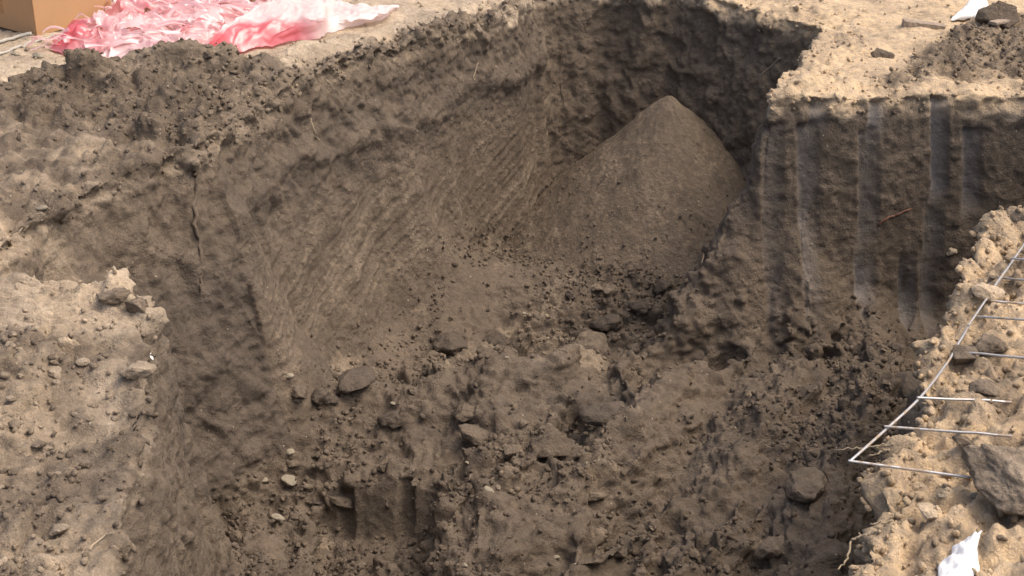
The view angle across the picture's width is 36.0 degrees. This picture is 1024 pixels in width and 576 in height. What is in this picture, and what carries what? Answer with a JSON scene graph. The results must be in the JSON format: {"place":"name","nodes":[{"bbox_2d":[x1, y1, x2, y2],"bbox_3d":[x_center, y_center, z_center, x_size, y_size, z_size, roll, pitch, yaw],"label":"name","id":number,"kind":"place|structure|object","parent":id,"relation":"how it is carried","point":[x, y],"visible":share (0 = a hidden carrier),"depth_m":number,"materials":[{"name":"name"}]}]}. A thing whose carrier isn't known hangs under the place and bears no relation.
{"place":"outdoors","nodes":[
{"label":"outdoors","id":0,"kind":"place"},
{"bbox_2d":[0,0,1023,575],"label":"pit wall","id":1,"kind":"structure","parent":0,"point":[370,194],"depth_m":5.65,"materials":[{"name":"soil"}]},
{"bbox_2d":[190,160,203,292],"bbox_3d":[-1.009,-0.196,5.026,0.037,0.402,0.157,-3,26,-5],"label":"root","id":2,"kind":"object","parent":1,"relation":"attached to","point":[196,194],"visible":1,"depth_m":5.03,"materials":[{"name":"plant"}]},
{"bbox_2d":[286,373,293,377],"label":"stone","id":3,"kind":"object","parent":1,"relation":"on","point":[289,375],"visible":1,"depth_m":5.29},
{"bbox_2d":[310,118,319,140],"bbox_3d":[-0.702,-0.562,5.612,0.033,0.092,0.016,-10,28,-19],"label":"root","id":4,"kind":"object","parent":1,"relation":"attached to","point":[313,128],"visible":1,"depth_m":5.60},
{"bbox_2d":[558,55,563,134],"bbox_3d":[0.216,-0.839,6.888,0.025,0.360,0.056,3,26,6],"label":"root","id":5,"kind":"object","parent":1,"relation":"attached to","point":[561,92],"visible":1,"depth_m":6.89,"materials":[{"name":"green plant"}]},
{"bbox_2d":[878,208,912,225],"bbox_3d":[1.383,-0.255,5.681,0.130,0.060,0.017,-5,26,-10],"label":"root","id":6,"kind":"object","parent":1,"relation":"attached to","point":[888,217],"visible":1,"depth_m":5.67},
{"bbox_2d":[946,247,957,255],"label":"soil clod","id":7,"kind":"object","parent":1,"relation":"on","point":[951,251],"visible":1,"depth_m":5.73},
{"bbox_2d":[0,0,1023,575],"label":"ground","id":8,"kind":"structure","parent":0,"point":[66,152],"depth_m":4.69,"materials":[{"name":"soil"}]},
{"bbox_2d":[5,395,16,400],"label":"soil clod","id":9,"kind":"object","parent":8,"relation":"on","point":[10,398],"visible":1,"depth_m":3.60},
{"bbox_2d":[10,469,17,474],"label":"soil clod","id":10,"kind":"object","parent":8,"relation":"on","point":[14,471],"visible":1,"depth_m":3.43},
{"bbox_2d":[8,419,20,427],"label":"soil clod","id":11,"kind":"object","parent":8,"relation":"on","point":[13,423],"visible":1,"depth_m":3.55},
{"bbox_2d":[10,51,20,55],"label":"stone","id":12,"kind":"object","parent":8,"relation":"on","point":[15,53],"visible":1,"depth_m":5.91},
{"bbox_2d":[0,32,31,42],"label":"cord","id":13,"kind":"object","parent":8,"relation":"on","point":[15,37],"visible":1,"depth_m":6.09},
{"bbox_2d":[0,33,58,54],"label":"cord","id":14,"kind":"object","parent":8,"relation":"on","point":[16,47],"visible":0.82,"depth_m":5.99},
{"bbox_2d":[25,325,39,329],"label":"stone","id":15,"kind":"object","parent":8,"relation":"on","point":[35,327],"visible":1,"depth_m":3.80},
{"bbox_2d":[31,439,45,448],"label":"soil clod","id":16,"kind":"object","parent":8,"relation":"on","point":[38,443],"visible":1,"depth_m":3.52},
{"bbox_2d":[32,52,44,57],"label":"stone","id":17,"kind":"object","parent":8,"relation":"on","point":[38,55],"visible":1,"depth_m":5.85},
{"bbox_2d":[35,510,44,515],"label":"soil clod","id":18,"kind":"object","parent":8,"relation":"on","point":[40,512],"visible":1,"depth_m":3.32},
{"bbox_2d":[36,205,47,210],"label":"stone","id":19,"kind":"object","parent":8,"relation":"on","point":[41,208],"visible":1,"depth_m":4.61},
{"bbox_2d":[39,71,46,79],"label":"soil clod","id":20,"kind":"object","parent":8,"relation":"on","point":[42,74],"visible":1,"depth_m":5.45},
{"bbox_2d":[40,445,54,450],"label":"soil clod","id":21,"kind":"object","parent":8,"relation":"on","point":[50,448],"visible":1,"depth_m":3.53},
{"bbox_2d":[48,360,58,365],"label":"soil clod","id":22,"kind":"object","parent":8,"relation":"on","point":[54,362],"visible":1,"depth_m":3.72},
{"bbox_2d":[47,365,61,377],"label":"soil clod","id":23,"kind":"object","parent":8,"relation":"on","point":[54,371],"visible":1,"depth_m":3.71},
{"bbox_2d":[0,0,110,35],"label":"cardboard box","id":24,"kind":"object","parent":8,"relation":"on","point":[36,17],"visible":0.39,"depth_m":6.16,"materials":[{"name":"cardboard"}]},
{"bbox_2d":[51,379,59,384],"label":"soil clod","id":25,"kind":"object","parent":8,"relation":"on","point":[53,382],"visible":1,"depth_m":3.68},
{"bbox_2d":[49,523,69,535],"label":"soil clod","id":26,"kind":"object","parent":8,"relation":"on","point":[59,528],"visible":1,"depth_m":3.26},
{"bbox_2d":[57,337,79,350],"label":"soil clod","id":27,"kind":"object","parent":8,"relation":"on","point":[66,343],"visible":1,"depth_m":3.79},
{"bbox_2d":[75,357,90,365],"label":"soil clod","id":28,"kind":"object","parent":8,"relation":"on","point":[83,361],"visible":1,"depth_m":3.75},
{"bbox_2d":[88,532,113,549],"bbox_3d":[-0.844,0.516,3.225,0.016,0.010,0.066,18,31,32],"label":"root","id":29,"kind":"object","parent":8,"relation":"on","point":[94,543],"visible":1,"depth_m":3.23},
{"bbox_2d":[97,288,130,304],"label":"soil clod","id":30,"kind":"object","parent":8,"relation":"on","point":[113,296],"visible":1,"depth_m":3.95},
{"bbox_2d":[111,56,120,61],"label":"soil clod","id":31,"kind":"object","parent":8,"relation":"on","point":[115,58],"visible":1,"depth_m":5.64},
{"bbox_2d":[123,297,148,313],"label":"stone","id":32,"kind":"object","parent":8,"relation":"on","point":[136,304],"visible":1,"depth_m":3.94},
{"bbox_2d":[119,361,156,379],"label":"soil clod","id":33,"kind":"object","parent":8,"relation":"on","point":[138,369],"visible":1,"depth_m":3.71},
{"bbox_2d":[26,0,269,57],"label":"plastic film","id":34,"kind":"object","parent":8,"relation":"on","point":[117,18],"visible":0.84,"depth_m":6.03,"materials":[{"name":"plastic"}]},
{"bbox_2d":[203,51,211,58],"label":"soil clod","id":35,"kind":"object","parent":8,"relation":"on","point":[208,55],"visible":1,"depth_m":5.66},
{"bbox_2d":[206,109,213,115],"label":"soil clod","id":36,"kind":"object","parent":8,"relation":"on","point":[209,112],"visible":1,"depth_m":5.19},
{"bbox_2d":[230,69,239,73],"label":"soil clod","id":37,"kind":"object","parent":8,"relation":"on","point":[235,71],"visible":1,"depth_m":5.64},
{"bbox_2d":[209,0,398,51],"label":"plastic sheet","id":38,"kind":"object","parent":8,"relation":"on","point":[272,23],"visible":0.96,"depth_m":6.04,"materials":[{"name":"plastic"}]},
{"bbox_2d":[486,9,494,15],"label":"soil clod","id":39,"kind":"object","parent":8,"relation":"on","point":[490,12],"visible":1,"depth_m":6.30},
{"bbox_2d":[0,0,1023,575],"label":"soil crumbs","id":40,"kind":"object","parent":8,"relation":"on","point":[906,500],"visible":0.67,"depth_m":5.05,"materials":[{"name":"soil"}]},
{"bbox_2d":[837,530,880,569],"bbox_3d":[0.678,0.510,3.127,0.102,0.064,0.041,-13,29,-25],"label":"root","id":41,"kind":"object","parent":8,"relation":"hanging from","point":[858,537],"visible":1,"depth_m":3.13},
{"bbox_2d":[834,443,894,449],"bbox_3d":[0.768,0.344,3.431,0.126,0.035,0.011,6,27,13],"label":"root","id":42,"kind":"object","parent":8,"relation":"on","point":[890,445],"visible":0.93,"depth_m":3.42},
{"bbox_2d":[861,546,868,554],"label":"soil clod","id":43,"kind":"object","parent":8,"relation":"on","point":[864,550],"visible":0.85,"depth_m":3.13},
{"bbox_2d":[869,449,889,455],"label":"root","id":44,"kind":"object","parent":8,"relation":"on","point":[880,451],"visible":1,"depth_m":3.41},
{"bbox_2d":[871,47,894,58],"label":"soil clod","id":45,"kind":"object","parent":8,"relation":"on","point":[877,52],"visible":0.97,"depth_m":5.84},
{"bbox_2d":[869,519,896,525],"bbox_3d":[0.745,0.471,3.161,0.054,0.023,0.009,7,27,14],"label":"root","id":46,"kind":"object","parent":8,"relation":"on","point":[887,522],"visible":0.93,"depth_m":3.16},
{"bbox_2d":[913,482,924,490],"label":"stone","id":47,"kind":"object","parent":8,"relation":"on","point":[917,485],"visible":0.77,"depth_m":3.29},
{"bbox_2d":[901,18,945,29],"bbox_3d":[1.619,-1.030,6.206,0.163,0.039,0.045,7,26,-1],"label":"timber","id":48,"kind":"object","parent":8,"relation":"on","point":[907,22],"visible":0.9,"depth_m":6.18,"materials":[{"name":"brown wood"}]},
{"bbox_2d":[918,502,937,519],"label":"soil clod","id":49,"kind":"object","parent":8,"relation":"on","point":[928,510],"visible":1,"depth_m":3.13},
{"bbox_2d":[928,405,934,414],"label":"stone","id":50,"kind":"object","parent":8,"relation":"on","point":[931,409],"visible":1,"depth_m":3.58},
{"bbox_2d":[848,243,1023,478],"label":"wire mesh","id":51,"kind":"object","parent":8,"relation":"on","point":[886,427],"visible":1,"depth_m":3.46,"materials":[{"name":"metal"}]},
{"bbox_2d":[936,493,946,497],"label":"stone","id":52,"kind":"object","parent":8,"relation":"on","point":[938,495],"visible":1,"depth_m":3.17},
{"bbox_2d":[937,530,982,575],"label":"plastic scrap","id":53,"kind":"object","parent":8,"relation":"on","point":[961,559],"visible":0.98,"depth_m":2.96,"materials":[{"name":"plastic"}]},
{"bbox_2d":[952,436,970,446],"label":"soil clod","id":54,"kind":"object","parent":8,"relation":"on","point":[962,441],"visible":0.76,"depth_m":3.30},
{"bbox_2d":[951,344,979,365],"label":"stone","id":55,"kind":"object","parent":8,"relation":"on","point":[962,355],"visible":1,"depth_m":3.69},
{"bbox_2d":[950,0,987,20],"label":"plastic scrap","id":56,"kind":"object","parent":8,"relation":"on","point":[970,9],"visible":0.87,"depth_m":6.30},
{"bbox_2d":[970,492,977,497],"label":"stone","id":57,"kind":"object","parent":8,"relation":"on","point":[973,495],"visible":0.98,"depth_m":3.19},
{"bbox_2d":[968,378,998,396],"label":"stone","id":58,"kind":"object","parent":8,"relation":"on","point":[986,386],"visible":0.92,"depth_m":3.51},
{"bbox_2d":[970,282,1004,301],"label":"soil clod","id":59,"kind":"object","parent":8,"relation":"on","point":[981,291],"visible":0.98,"depth_m":3.92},
{"bbox_2d":[975,334,1008,353],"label":"soil clod","id":60,"kind":"object","parent":8,"relation":"on","point":[987,343],"visible":0.96,"depth_m":3.70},
{"bbox_2d":[961,443,1023,515],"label":"rock","id":61,"kind":"object","parent":8,"relation":"on","point":[996,473],"visible":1,"depth_m":3.12,"materials":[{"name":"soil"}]},
{"bbox_2d":[975,0,1019,28],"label":"rock","id":62,"kind":"object","parent":8,"relation":"on","point":[998,9],"visible":0.84,"depth_m":6.13,"materials":[{"name":"stone"}]},
{"bbox_2d":[988,19,1009,25],"bbox_3d":[1.902,-1.035,6.114,0.120,0.014,0.040,-16,31,-34],"label":"timber","id":63,"kind":"object","parent":8,"relation":"on","point":[996,22],"visible":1,"depth_m":6.09,"materials":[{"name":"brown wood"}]},
{"bbox_2d":[996,534,1007,540],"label":"soil clod","id":64,"kind":"object","parent":8,"relation":"on","point":[1000,537],"visible":1,"depth_m":3.00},
{"bbox_2d":[213,194,939,575],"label":"pit floor","id":65,"kind":"structure","parent":0,"point":[709,326],"depth_m":5.21,"materials":[{"name":"soil"}]},
{"bbox_2d":[240,528,286,560],"bbox_3d":[-0.767,0.828,4.915,0.191,0.116,0.147,14,29,26],"label":"rock","id":66,"kind":"object","parent":65,"relation":"on","point":[268,544],"visible":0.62,"depth_m":4.88,"materials":[{"name":"stone"}]},
{"bbox_2d":[271,513,284,520],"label":"stone","id":67,"kind":"object","parent":65,"relation":"on","point":[277,517],"visible":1,"depth_m":5.06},
{"bbox_2d":[281,474,296,485],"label":"stone","id":68,"kind":"object","parent":65,"relation":"on","point":[288,480],"visible":1,"depth_m":5.25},
{"bbox_2d":[286,448,294,454],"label":"stone","id":69,"kind":"object","parent":65,"relation":"on","point":[290,451],"visible":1,"depth_m":5.27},
{"bbox_2d":[288,459,298,467],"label":"soil clod","id":70,"kind":"object","parent":65,"relation":"on","point":[293,463],"visible":1,"depth_m":5.27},
{"bbox_2d":[291,384,307,398],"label":"soil clod","id":71,"kind":"object","parent":65,"relation":"on","point":[299,391],"visible":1,"depth_m":5.29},
{"bbox_2d":[302,484,313,491],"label":"soil clod","id":72,"kind":"object","parent":65,"relation":"on","point":[308,487],"visible":1,"depth_m":5.22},
{"bbox_2d":[311,451,319,458],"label":"soil clod","id":73,"kind":"object","parent":65,"relation":"on","point":[316,455],"visible":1,"depth_m":5.30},
{"bbox_2d":[311,387,330,405],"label":"soil clod","id":74,"kind":"object","parent":65,"relation":"on","point":[320,396],"visible":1,"depth_m":5.35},
{"bbox_2d":[322,459,332,469],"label":"soil clod","id":75,"kind":"object","parent":65,"relation":"on","point":[326,464],"visible":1,"depth_m":5.24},
{"bbox_2d":[325,394,338,405],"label":"soil clod","id":76,"kind":"object","parent":65,"relation":"on","point":[333,400],"visible":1,"depth_m":5.37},
{"bbox_2d":[329,496,353,508],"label":"soil clod","id":77,"kind":"object","parent":65,"relation":"on","point":[345,502],"visible":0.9,"depth_m":5.19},
{"bbox_2d":[336,365,374,394],"bbox_3d":[-0.543,0.323,5.436,0.147,0.073,0.144,-15,28,3],"label":"rock","id":78,"kind":"object","parent":65,"relation":"on","point":[356,379],"visible":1,"depth_m":5.41,"materials":[{"name":"stone"}]},
{"bbox_2d":[377,465,385,471],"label":"soil clod","id":79,"kind":"object","parent":65,"relation":"on","point":[381,468],"visible":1,"depth_m":5.17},
{"bbox_2d":[377,409,401,429],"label":"rock","id":80,"kind":"object","parent":65,"relation":"on","point":[391,420],"visible":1,"depth_m":5.32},
{"bbox_2d":[388,563,398,571],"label":"soil clod","id":81,"kind":"object","parent":65,"relation":"on","point":[392,566],"visible":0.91,"depth_m":4.93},
{"bbox_2d":[407,388,417,394],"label":"soil clod","id":82,"kind":"object","parent":65,"relation":"on","point":[413,391],"visible":1,"depth_m":5.37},
{"bbox_2d":[408,537,416,544],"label":"soil clod","id":83,"kind":"object","parent":65,"relation":"on","point":[412,540],"visible":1,"depth_m":5.05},
{"bbox_2d":[411,478,418,486],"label":"soil clod","id":84,"kind":"object","parent":65,"relation":"on","point":[414,481],"visible":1,"depth_m":5.08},
{"bbox_2d":[433,331,467,355],"bbox_3d":[-0.237,0.216,5.986,0.143,0.090,0.120,16,30,4],"label":"soil clod","id":85,"kind":"object","parent":65,"relation":"on","point":[450,343],"visible":0.96,"depth_m":5.96,"materials":[{"name":"soil"}]},
{"bbox_2d":[455,403,474,422],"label":"soil clod","id":86,"kind":"object","parent":65,"relation":"on","point":[465,413],"visible":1,"depth_m":5.23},
{"bbox_2d":[458,423,491,446],"bbox_3d":[-0.101,0.478,5.175,0.152,0.053,0.136,26,30,14],"label":"soil clod","id":87,"kind":"object","parent":65,"relation":"on","point":[477,435],"visible":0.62,"depth_m":5.13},
{"bbox_2d":[483,486,493,492],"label":"stone","id":88,"kind":"object","parent":65,"relation":"on","point":[486,488],"visible":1,"depth_m":4.79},
{"bbox_2d":[482,332,509,345],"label":"soil clod","id":89,"kind":"object","parent":65,"relation":"on","point":[500,338],"visible":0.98,"depth_m":6.03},
{"bbox_2d":[503,444,524,459],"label":"soil clod","id":90,"kind":"object","parent":65,"relation":"on","point":[510,451],"visible":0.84,"depth_m":5.02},
{"bbox_2d":[514,434,524,442],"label":"soil clod","id":91,"kind":"object","parent":65,"relation":"on","point":[519,438],"visible":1,"depth_m":5.08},
{"bbox_2d":[520,419,529,425],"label":"soil clod","id":92,"kind":"object","parent":65,"relation":"on","point":[523,422],"visible":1,"depth_m":5.14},
{"bbox_2d":[538,423,552,430],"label":"soil clod","id":93,"kind":"object","parent":65,"relation":"on","point":[546,425],"visible":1,"depth_m":5.11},
{"bbox_2d":[529,433,573,457],"bbox_3d":[0.126,0.503,5.027,0.129,0.093,0.115,-9,27,-17],"label":"soil clod","id":94,"kind":"object","parent":65,"relation":"on","point":[556,445],"visible":0.94,"depth_m":5.00,"materials":[{"name":"soil"}]},
{"bbox_2d":[565,290,575,299],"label":"soil clod","id":95,"kind":"object","parent":65,"relation":"on","point":[570,294],"visible":1,"depth_m":6.21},
{"bbox_2d":[576,331,610,354],"bbox_3d":[0.318,0.218,6.075,0.156,0.071,0.142,27,30,15],"label":"soil clod","id":96,"kind":"object","parent":65,"relation":"on","point":[598,340],"visible":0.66,"depth_m":6.06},
{"bbox_2d":[591,283,602,291],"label":"soil clod","id":97,"kind":"object","parent":65,"relation":"on","point":[596,287],"visible":0.98,"depth_m":6.26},
{"bbox_2d":[588,492,606,501],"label":"soil clod","id":98,"kind":"object","parent":65,"relation":"on","point":[595,496],"visible":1,"depth_m":4.85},
{"bbox_2d":[589,527,607,546],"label":"soil clod","id":99,"kind":"object","parent":65,"relation":"on","point":[600,537],"visible":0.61,"depth_m":4.76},
{"bbox_2d":[578,401,624,426],"bbox_3d":[0.299,0.414,5.149,0.154,0.097,0.142,15,30,28],"label":"soil clod","id":100,"kind":"object","parent":65,"relation":"on","point":[599,414],"visible":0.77,"depth_m":5.11,"materials":[{"name":"soil"}]},
{"bbox_2d":[590,314,622,331],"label":"rock","id":101,"kind":"object","parent":65,"relation":"on","point":[608,323],"visible":1,"depth_m":6.12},
{"bbox_2d":[602,284,618,296],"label":"soil clod","id":102,"kind":"object","parent":65,"relation":"on","point":[610,290],"visible":1,"depth_m":6.19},
{"bbox_2d":[511,98,737,283],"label":"soil crumbs","id":103,"kind":"object","parent":65,"relation":"on","point":[659,206],"visible":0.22,"depth_m":6.52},
{"bbox_2d":[509,96,745,287],"bbox_3d":[0.660,-0.420,6.804,2.040,0.853,2.040,0,26,0],"label":"soil pile","id":104,"kind":"object","parent":65,"relation":"on","point":[676,185],"visible":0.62,"depth_m":6.51,"materials":[{"name":"soil"}]},
{"bbox_2d":[626,324,637,331],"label":"soil clod","id":105,"kind":"object","parent":65,"relation":"on","point":[630,327],"visible":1,"depth_m":6.12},
{"bbox_2d":[629,343,641,350],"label":"soil clod","id":106,"kind":"object","parent":65,"relation":"on","point":[636,346],"visible":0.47,"depth_m":5.82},
{"bbox_2d":[628,299,650,314],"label":"soil clod","id":107,"kind":"object","parent":65,"relation":"on","point":[639,306],"visible":1,"depth_m":6.13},
{"bbox_2d":[652,279,671,294],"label":"soil clod","id":108,"kind":"object","parent":65,"relation":"on","point":[663,286],"visible":1,"depth_m":6.21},
{"bbox_2d":[685,531,694,540],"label":"soil clod","id":109,"kind":"object","parent":65,"relation":"on","point":[690,535],"visible":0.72,"depth_m":4.69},
{"bbox_2d":[688,548,699,558],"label":"soil clod","id":110,"kind":"object","parent":65,"relation":"on","point":[694,553],"visible":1,"depth_m":4.53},
{"bbox_2d":[723,564,729,573],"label":"soil clod","id":111,"kind":"object","parent":65,"relation":"on","point":[726,567],"visible":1,"depth_m":4.43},
{"bbox_2d":[749,372,759,377],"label":"soil clod","id":112,"kind":"object","parent":65,"relation":"on","point":[753,374],"visible":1,"depth_m":5.49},
{"bbox_2d":[753,535,784,559],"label":"soil clod","id":113,"kind":"object","parent":65,"relation":"on","point":[768,548],"visible":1,"depth_m":4.48,"materials":[{"name":"soil"}]},
{"bbox_2d":[783,467,827,504],"bbox_3d":[0.868,0.587,4.640,0.120,0.091,0.160,19,32,34],"label":"soil clod","id":114,"kind":"object","parent":65,"relation":"on","point":[806,485],"visible":1,"depth_m":4.60,"materials":[{"name":"soil"}]},
{"bbox_2d":[805,415,816,421],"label":"soil clod","id":115,"kind":"object","parent":65,"relation":"on","point":[812,417],"visible":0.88,"depth_m":5.15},
{"bbox_2d":[828,376,838,385],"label":"soil clod","id":116,"kind":"object","parent":65,"relation":"on","point":[832,380],"visible":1,"depth_m":5.31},
{"bbox_2d":[837,396,849,409],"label":"soil clod","id":117,"kind":"object","parent":65,"relation":"on","point":[843,403],"visible":1,"depth_m":5.05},
{"bbox_2d":[865,304,876,313],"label":"soil clod","id":118,"kind":"object","parent":65,"relation":"on","point":[871,308],"visible":1,"depth_m":5.72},
{"bbox_2d":[882,380,890,386],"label":"soil clod","id":119,"kind":"object","parent":65,"relation":"on","point":[885,383],"visible":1,"depth_m":5.15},
{"bbox_2d":[890,342,904,352],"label":"soil clod","id":120,"kind":"object","parent":65,"relation":"on","point":[896,347],"visible":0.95,"depth_m":5.48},
{"bbox_2d":[894,371,920,398],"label":"soil clod","id":121,"kind":"object","parent":65,"relation":"on","point":[909,382],"visible":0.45,"depth_m":5.16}
]}

